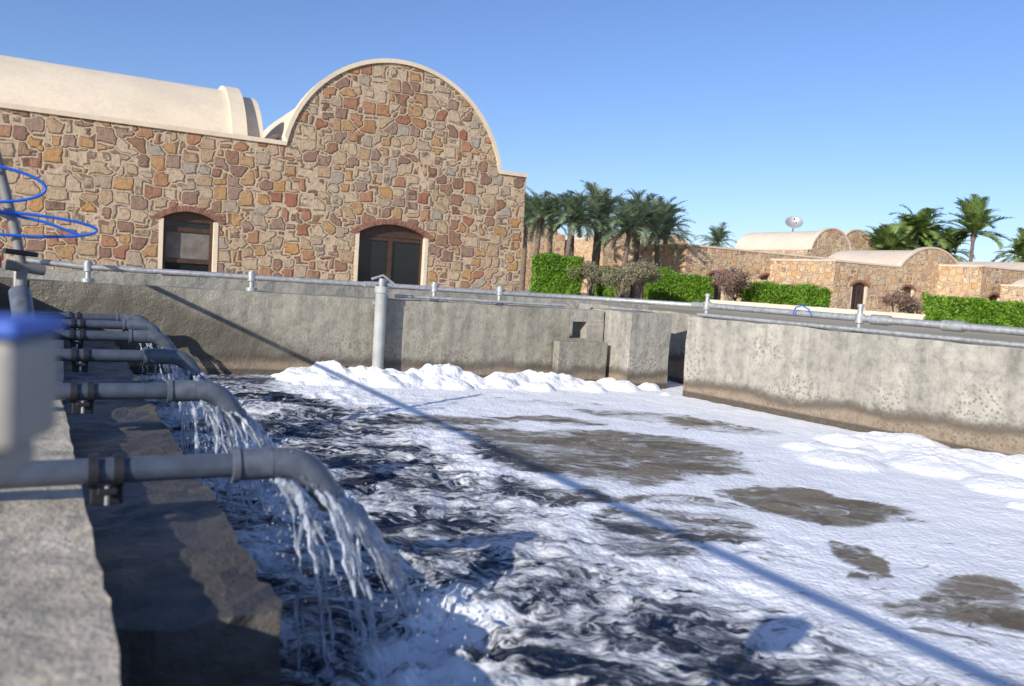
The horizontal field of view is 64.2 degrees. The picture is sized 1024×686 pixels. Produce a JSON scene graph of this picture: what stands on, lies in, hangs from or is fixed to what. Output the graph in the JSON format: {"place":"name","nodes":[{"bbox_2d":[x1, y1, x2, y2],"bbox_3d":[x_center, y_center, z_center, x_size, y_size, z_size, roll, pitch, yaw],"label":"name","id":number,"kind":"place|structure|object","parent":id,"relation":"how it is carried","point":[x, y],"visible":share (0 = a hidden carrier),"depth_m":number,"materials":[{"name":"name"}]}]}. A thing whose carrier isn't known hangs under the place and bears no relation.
{"place":"outdoors","nodes":[
{"label":"outdoors","id":0,"kind":"place"},
{"bbox_2d":[243,97,263,137],"bbox_3d":[-9.219,-7.264,27.721,0.550,2.050,5.800,1,5,-28],"label":"barrel end cap","id":1,"kind":"object","parent":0,"point":[254,121],"visible":0.3,"depth_m":25.76,"materials":[{"name":"beige paint"}]},
{"bbox_2d":[0,0,1023,261],"label":"sky","id":2,"kind":"structure","parent":0,"point":[756,115],"materials":[{"name":"blue"}]},
{"bbox_2d":[519,289,1023,342],"bbox_3d":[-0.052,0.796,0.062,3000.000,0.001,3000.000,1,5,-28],"label":"ground","id":3,"kind":"structure","parent":0,"point":[967,334],"depth_m":29.55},
{"bbox_2d":[0,63,525,291],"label":"front wall","id":4,"kind":"structure","parent":3,"relation":"on","point":[381,141],"depth_m":25.21,"materials":[{"name":"stone"}]},
{"bbox_2d":[157,218,163,275],"bbox_3d":[-10.185,-2.736,23.621,0.120,1.750,0.320,1,5,-28],"label":"window jamb","id":5,"kind":"object","parent":4,"relation":"attached to","point":[160,241],"depth_m":23.47,"materials":[{"name":"beige paint"}]},
{"bbox_2d":[162,212,212,277],"bbox_3d":[-9.553,-2.863,24.037,1.380,2.020,0.070,1,5,-28],"label":"window frame","id":6,"kind":"object","parent":4,"relation":"attached to","point":[188,217],"visible":0.61,"depth_m":23.98,"materials":[{"name":"brown wood"}]},
{"bbox_2d":[165,231,208,259],"bbox_3d":[-9.567,-2.866,24.063,1.200,0.760,0.006,1,5,-28],"label":"window curtain","id":7,"kind":"object","parent":6,"relation":"hanging from","point":[187,245],"depth_m":24.06,"materials":[{"name":"grey fabric"}]},
{"bbox_2d":[165,220,209,271],"bbox_3d":[-9.575,-2.816,24.076,1.380,1.919,0.010,1,5,-28],"label":"window glass","id":8,"kind":"object","parent":6,"relation":"in","point":[185,266],"visible":0.29,"depth_m":24.07,"materials":[{"name":"glass"}]},
{"bbox_2d":[151,206,225,223],"bbox_3d":[-9.389,-3.762,23.769,2.051,0.447,0.095,1,5,-28],"label":"window brick arch","id":9,"kind":"structure","parent":4,"relation":"attached to","point":[192,209],"depth_m":23.72,"materials":[{"name":"red brick"}]},
{"bbox_2d":[212,222,218,271],"bbox_3d":[-8.860,-2.704,24.323,0.120,1.750,0.320,1,5,-28],"label":"window jamb","id":10,"kind":"object","parent":4,"relation":"attached to","point":[215,246],"depth_m":24.18,"materials":[{"name":"white paint"}]},
{"bbox_2d":[0,58,527,177],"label":"coping trim","id":11,"kind":"structure","parent":4,"relation":"on","point":[297,110],"depth_m":24.79,"materials":[{"name":"beige paint"}]},
{"bbox_2d":[353,232,359,280],"bbox_3d":[-5.073,-2.562,26.335,0.120,1.990,0.320,1,5,-28],"label":"door jamb","id":12,"kind":"object","parent":4,"relation":"attached to","point":[356,256],"depth_m":26.18,"materials":[{"name":"white paint"}]},
{"bbox_2d":[357,224,422,284],"bbox_3d":[-4.049,-2.734,26.952,2.260,2.370,0.070,1,5,-28],"label":"door frame","id":13,"kind":"object","parent":4,"relation":"attached to","point":[390,232],"visible":0.57,"depth_m":26.92,"materials":[{"name":"brown wood"}]},
{"bbox_2d":[357,235,419,284],"bbox_3d":[-4.072,-2.672,26.993,2.260,2.236,0.010,1,5,-28],"label":"door glass","id":14,"kind":"object","parent":13,"relation":"in","point":[372,259],"visible":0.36,"depth_m":26.99,"materials":[{"name":"black glass"}]},
{"bbox_2d":[349,219,433,239],"bbox_3d":[-3.877,-3.754,26.675,2.926,0.556,0.095,1,5,-28],"label":"door brick arch","id":15,"kind":"structure","parent":4,"relation":"attached to","point":[390,221],"depth_m":26.59,"materials":[{"name":"red brick"}]},
{"bbox_2d":[420,238,428,285],"bbox_3d":[-2.970,-2.511,27.449,0.120,1.990,0.320,1,5,-28],"label":"door jamb","id":16,"kind":"object","parent":4,"relation":"attached to","point":[424,261],"depth_m":27.31,"materials":[{"name":"white paint"}]},
{"bbox_2d":[0,266,1023,685],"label":"concrete tank","id":17,"kind":"object","parent":3,"relation":"on","point":[154,582],"visible":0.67,"depth_m":5.87,"materials":[{"name":"grey concrete"}]},
{"bbox_2d":[0,313,66,479],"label":"junction box","id":18,"kind":"object","parent":17,"relation":"on","point":[28,368],"visible":1,"depth_m":0.52,"materials":[{"name":"beige plastic"}]},
{"bbox_2d":[0,151,97,314],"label":"hose stand","id":19,"kind":"object","parent":17,"relation":"on","point":[20,297],"visible":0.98,"depth_m":3.65,"materials":[{"name":"grey metal"}]},
{"bbox_2d":[0,310,183,382],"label":"inlet pipe","id":20,"kind":"object","parent":17,"relation":"attached to","point":[117,316],"visible":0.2,"depth_m":6.50,"materials":[{"name":"grey plastic"}]},
{"bbox_2d":[66,318,188,382],"bbox_3d":[-3.289,0.116,5.501,2.544,0.568,0.581,1,5,-28],"label":"inlet pipe","id":21,"kind":"object","parent":17,"relation":"attached to","point":[124,325],"visible":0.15,"depth_m":5.93,"materials":[{"name":"grey plastic"}]},
{"bbox_2d":[48,329,214,408],"bbox_3d":[-2.937,0.201,4.734,2.450,0.572,0.474,1,5,-28],"label":"inlet pipe","id":22,"kind":"object","parent":17,"relation":"attached to","point":[159,339],"visible":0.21,"depth_m":5.14,"materials":[{"name":"grey plastic"}]},
{"bbox_2d":[57,347,276,454],"bbox_3d":[-2.383,0.310,3.768,2.530,0.566,0.510,1,5,-28],"label":"inlet pipe","id":23,"kind":"object","parent":17,"relation":"attached to","point":[187,364],"visible":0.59,"depth_m":4.20,"materials":[{"name":"grey plastic"}]},
{"bbox_2d":[57,379,365,531],"bbox_3d":[-1.774,0.455,2.729,2.640,0.615,0.626,1,5,-28],"label":"inlet pipe","id":24,"kind":"object","parent":17,"relation":"attached to","point":[82,397],"visible":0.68,"depth_m":3.17,"materials":[{"name":"grey plastic"}]},
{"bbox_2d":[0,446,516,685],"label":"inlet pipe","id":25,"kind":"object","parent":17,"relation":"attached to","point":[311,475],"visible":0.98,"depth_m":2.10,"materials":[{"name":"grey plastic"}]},
{"bbox_2d":[363,274,395,368],"bbox_3d":[-1.256,0.202,7.487,0.250,1.672,0.230,5,5,21],"label":"standpipe","id":26,"kind":"object","parent":17,"relation":"attached to","point":[381,286],"visible":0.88,"depth_m":7.42,"materials":[{"name":"metal"}]},
{"bbox_2d":[0,209,1023,347],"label":"steel pipe railing","id":27,"kind":"object","parent":17,"relation":"on","point":[859,318],"visible":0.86,"depth_m":7.06,"materials":[{"name":"grey metal"}]},
{"bbox_2d":[132,360,1023,685],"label":"water","id":28,"kind":"structure","parent":17,"relation":"in","point":[606,532],"depth_m":3.30,"materials":[{"name":"white liquid"}]},
{"bbox_2d":[519,193,547,290],"bbox_3d":[0.877,-7.766,62.608,4.328,7.451,4.623,1,5,-28],"label":"palm tree","id":29,"kind":"object","parent":3,"relation":"on","point":[523,265],"visible":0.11,"depth_m":62.51,"materials":[{"name":"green plant"}]},
{"bbox_2d":[519,224,565,288],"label":"stone bungalow","id":30,"kind":"object","parent":3,"relation":"on","point":[558,244],"visible":0.12,"depth_m":75.36,"materials":[{"name":"beige stone"}]},
{"bbox_2d":[523,186,567,254],"bbox_3d":[1.804,-6.923,54.897,4.626,7.091,4.366,1,5,-28],"label":"palm tree","id":31,"kind":"object","parent":3,"relation":"on","point":[540,204],"visible":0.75,"depth_m":54.39,"materials":[{"name":"green plant"}]},
{"bbox_2d":[527,190,568,251],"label":"palm tree","id":32,"kind":"object","parent":3,"relation":"on","point":[549,247],"visible":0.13,"depth_m":59.15,"materials":[{"name":"green plant"}]},
{"bbox_2d":[529,252,584,294],"bbox_3d":[2.754,-4.205,50.989,3.400,2.971,3.008,4,4,0],"label":"hedge","id":33,"kind":"object","parent":3,"relation":"on","point":[549,272],"visible":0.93,"depth_m":49.81,"materials":[{"name":"green plant"}]},
{"bbox_2d":[535,188,605,255],"bbox_3d":[3.755,-6.725,53.756,4.725,7.131,4.402,2,5,-16],"label":"palm tree","id":34,"kind":"object","parent":3,"relation":"on","point":[573,211],"visible":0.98,"depth_m":53.14,"materials":[{"name":"green plant"}]},
{"bbox_2d":[544,191,600,255],"bbox_3d":[4.357,-7.524,61.282,4.311,7.629,4.572,3,4,-5],"label":"palm tree","id":35,"kind":"object","parent":3,"relation":"on","point":[572,250],"visible":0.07,"depth_m":61.39,"materials":[{"name":"green plant"}]},
{"bbox_2d":[566,259,617,295],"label":"bare shrub tree","id":36,"kind":"object","parent":3,"relation":"on","point":[590,269],"visible":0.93,"depth_m":49.49,"materials":[{"name":"grey plant"}]},
{"bbox_2d":[566,180,630,295],"bbox_3d":[5.933,-7.273,56.926,4.549,8.011,4.908,1,5,-28],"label":"palm tree","id":37,"kind":"object","parent":3,"relation":"on","point":[600,193],"visible":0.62,"depth_m":56.21,"materials":[{"name":"green plant"}]},
{"bbox_2d":[578,194,622,266],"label":"palm tree","id":38,"kind":"object","parent":3,"relation":"on","point":[599,244],"visible":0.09,"depth_m":65.45,"materials":[{"name":"green plant"}]},
{"bbox_2d":[594,265,625,296],"bbox_3d":[7.026,-4.340,58.749,2.327,2.450,2.504,4,4,0],"label":"hedge","id":39,"kind":"object","parent":3,"relation":"on","point":[600,290],"visible":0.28,"depth_m":57.88,"materials":[{"name":"green plant"}]},
{"bbox_2d":[600,264,641,297],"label":"bare shrub tree","id":40,"kind":"object","parent":3,"relation":"on","point":[625,280],"visible":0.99,"depth_m":46.85,"materials":[{"name":"grey plant"}]},
{"bbox_2d":[564,232,688,292],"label":"stone bungalow","id":41,"kind":"object","parent":3,"relation":"on","point":[583,247],"visible":0.16,"depth_m":74.80,"materials":[{"name":"beige stone"}]},
{"bbox_2d":[588,189,667,297],"bbox_3d":[7.469,-6.527,54.090,5.226,7.168,4.950,1,5,-28],"label":"palm tree","id":42,"kind":"object","parent":3,"relation":"on","point":[630,214],"visible":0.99,"depth_m":53.27,"materials":[{"name":"green plant"}]},
{"bbox_2d":[617,256,663,298],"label":"bare shrub tree","id":43,"kind":"object","parent":3,"relation":"on","point":[644,271],"visible":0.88,"depth_m":47.46,"materials":[{"name":"grey plant"}]},
{"bbox_2d":[609,189,674,297],"bbox_3d":[9.591,-7.268,59.599,4.622,8.065,5.165,7,6,39],"label":"palm tree","id":44,"kind":"object","parent":3,"relation":"on","point":[636,244],"visible":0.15,"depth_m":59.45,"materials":[{"name":"green plant"}]},
{"bbox_2d":[623,193,696,266],"bbox_3d":[10.170,-6.785,57.336,5.112,7.531,5.197,1,5,-28],"label":"palm tree","id":45,"kind":"object","parent":3,"relation":"on","point":[670,209],"visible":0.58,"depth_m":56.73,"materials":[{"name":"green plant"}]},
{"bbox_2d":[650,264,677,277],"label":"bare shrub tree","id":46,"kind":"object","parent":3,"relation":"on","point":[665,271],"visible":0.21,"depth_m":52.40,"materials":[{"name":"green plant"}]},
{"bbox_2d":[641,203,695,249],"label":"palm tree","id":47,"kind":"object","parent":3,"relation":"on","point":[673,219],"visible":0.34,"depth_m":62.07,"materials":[{"name":"green plant"}]},
{"bbox_2d":[643,272,714,301],"bbox_3d":[10.761,-3.470,52.768,4.329,2.226,2.499,4,4,0],"label":"hedge","id":48,"kind":"object","parent":3,"relation":"on","point":[679,287],"visible":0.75,"depth_m":51.83,"materials":[{"name":"green plant"}]},
{"bbox_2d":[694,222,736,247],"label":"palm tree","id":49,"kind":"object","parent":3,"relation":"on","point":[718,233],"visible":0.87,"depth_m":82.72,"materials":[{"name":"green plant"}]},
{"bbox_2d":[613,244,834,300],"bbox_3d":[16.860,-5.260,65.628,15.080,4.180,9.060,1,5,-28],"label":"stone bungalow","id":50,"kind":"object","parent":3,"relation":"on","point":[693,259],"visible":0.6,"depth_m":60.21,"materials":[{"name":"brown stone"}]},
{"bbox_2d":[718,280,742,300],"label":"bare shrub tree","id":51,"kind":"object","parent":3,"relation":"on","point":[737,292],"visible":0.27,"depth_m":47.69,"materials":[{"name":"brown plant"}]},
{"bbox_2d":[708,265,755,300],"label":"bare shrub tree","id":52,"kind":"object","parent":3,"relation":"on","point":[727,277],"visible":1,"depth_m":44.55,"materials":[{"name":"brown plant"}]},
{"bbox_2d":[739,280,831,307],"bbox_3d":[15.719,-2.578,46.857,4.836,2.011,2.594,4,4,0],"label":"hedge","id":53,"kind":"object","parent":3,"relation":"on","point":[771,292],"visible":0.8,"depth_m":45.87,"materials":[{"name":"green plant"}]},
{"bbox_2d":[735,228,851,257],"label":"stone bungalow","id":54,"kind":"object","parent":3,"relation":"on","point":[826,242],"visible":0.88,"depth_m":71.18,"materials":[{"name":"beige paint"}]},
{"bbox_2d":[785,216,802,231],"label":"satellite dish","id":55,"kind":"object","parent":54,"relation":"on","point":[792,222],"visible":0.97,"depth_m":74.82,"materials":[{"name":"metal"}]},
{"bbox_2d":[710,299,925,319],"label":"garden wall","id":56,"kind":"structure","parent":3,"relation":"on","point":[869,313],"depth_m":40.36,"materials":[{"name":"beige concrete"}]},
{"bbox_2d":[844,229,873,249],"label":"stone bungalow","id":57,"kind":"object","parent":3,"relation":"on","point":[857,240],"visible":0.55,"depth_m":80.50,"materials":[{"name":"beige stone"}]},
{"bbox_2d":[767,247,958,314],"bbox_3d":[27.290,-5.009,63.770,15.380,5.330,8.060,1,5,-28],"label":"stone bungalow","id":58,"kind":"object","parent":3,"relation":"on","point":[850,279],"visible":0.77,"depth_m":59.61,"materials":[{"name":"brown stone"}]},
{"bbox_2d":[902,287,910,294],"bbox_3d":[29.177,-3.533,60.676,1.260,1.420,0.070,1,5,-28],"label":"window frame","id":59,"kind":"structure","parent":58,"relation":"in","point":[905,288],"depth_m":60.70,"materials":[{"name":"brown wood"}]},
{"bbox_2d":[864,223,907,249],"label":"palm tree","id":60,"kind":"object","parent":3,"relation":"on","point":[874,229],"visible":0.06,"depth_m":85.07,"materials":[{"name":"green plant"}]},
{"bbox_2d":[862,222,920,249],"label":"palm tree","id":61,"kind":"object","parent":3,"relation":"on","point":[890,238],"visible":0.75,"depth_m":78.78,"materials":[{"name":"green plant"}]},
{"bbox_2d":[875,287,922,312],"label":"bare shrub tree","id":62,"kind":"object","parent":3,"relation":"on","point":[904,299],"visible":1,"depth_m":41.49,"materials":[{"name":"brown plant"}]},
{"bbox_2d":[894,220,913,249],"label":"palm tree","id":63,"kind":"object","parent":3,"relation":"on","point":[904,231],"visible":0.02,"depth_m":90.75,"materials":[{"name":"green plant"}]},
{"bbox_2d":[894,297,925,314],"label":"bare shrub tree","id":64,"kind":"object","parent":3,"relation":"on","point":[907,310],"visible":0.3,"depth_m":43.68,"materials":[{"name":"brown plant"}]},
{"bbox_2d":[889,203,957,253],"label":"palm tree","id":65,"kind":"object","parent":3,"relation":"on","point":[919,224],"visible":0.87,"depth_m":79.69,"materials":[{"name":"green plant"}]},
{"bbox_2d":[904,224,955,249],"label":"palm tree","id":66,"kind":"object","parent":3,"relation":"on","point":[920,243],"visible":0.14,"depth_m":82.14,"materials":[{"name":"green plant"}]},
{"bbox_2d":[936,227,974,261],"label":"palm tree","id":67,"kind":"object","parent":3,"relation":"on","point":[954,255],"visible":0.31,"depth_m":84.30,"materials":[{"name":"green plant"}]},
{"bbox_2d":[922,291,1023,327],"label":"hedge","id":68,"kind":"object","parent":3,"relation":"on","point":[976,310],"visible":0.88,"depth_m":34.45,"materials":[{"name":"green plant"}]},
{"bbox_2d":[937,193,1011,261],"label":"palm tree","id":69,"kind":"object","parent":3,"relation":"on","point":[976,214],"visible":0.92,"depth_m":82.34,"materials":[{"name":"green plant"}]},
{"bbox_2d":[936,262,1023,303],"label":"stone bungalow","id":70,"kind":"object","parent":3,"relation":"on","point":[986,280],"visible":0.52,"depth_m":60.19,"materials":[{"name":"brown stone"}]},
{"bbox_2d":[990,227,1023,261],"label":"palm tree","id":71,"kind":"object","parent":3,"relation":"on","point":[1018,248],"visible":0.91,"depth_m":80.68,"materials":[{"name":"green plant"}]},
{"bbox_2d":[999,278,1023,302],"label":"stone bungalow","id":72,"kind":"object","parent":3,"relation":"on","point":[1014,291],"visible":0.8,"depth_m":57.65,"materials":[{"name":"beige stone"}]},
{"bbox_2d":[729,279,819,301],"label":"garden wall","id":73,"kind":"structure","parent":0,"point":[776,282],"depth_m":57.18,"materials":[{"name":"beige stone"}]},
{"bbox_3d":[-10.336,-6.211,28.103,19.180,0.150,8.400,1,5,-28],"label":"roof slab","id":74,"kind":"object","parent":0,"visible":0},
{"bbox_2d":[0,55,230,132],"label":"long barrel roof","id":75,"kind":"structure","parent":74,"relation":"on","point":[35,83],"depth_m":23.83,"materials":[{"name":"beige paint"}]},
{"bbox_2d":[219,86,247,135],"bbox_3d":[-9.653,-7.399,27.478,0.450,2.300,6.520,1,5,-28],"label":"barrel end ring","id":76,"kind":"object","parent":74,"relation":"on","point":[238,120],"visible":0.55,"depth_m":25.24,"materials":[{"name":"beige paint"}]},
{"bbox_2d":[263,109,293,139],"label":"vault roof","id":77,"kind":"structure","parent":74,"relation":"on","point":[278,126],"depth_m":28.99,"materials":[{"name":"beige paint"}]},
{"bbox_2d":[268,134,280,138],"bbox_3d":[-7.798,-6.535,27.303,1.100,0.850,0.500,1,5,-28],"label":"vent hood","id":78,"kind":"object","parent":77,"relation":"attached to","point":[274,136],"visible":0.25,"depth_m":26.97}
]}

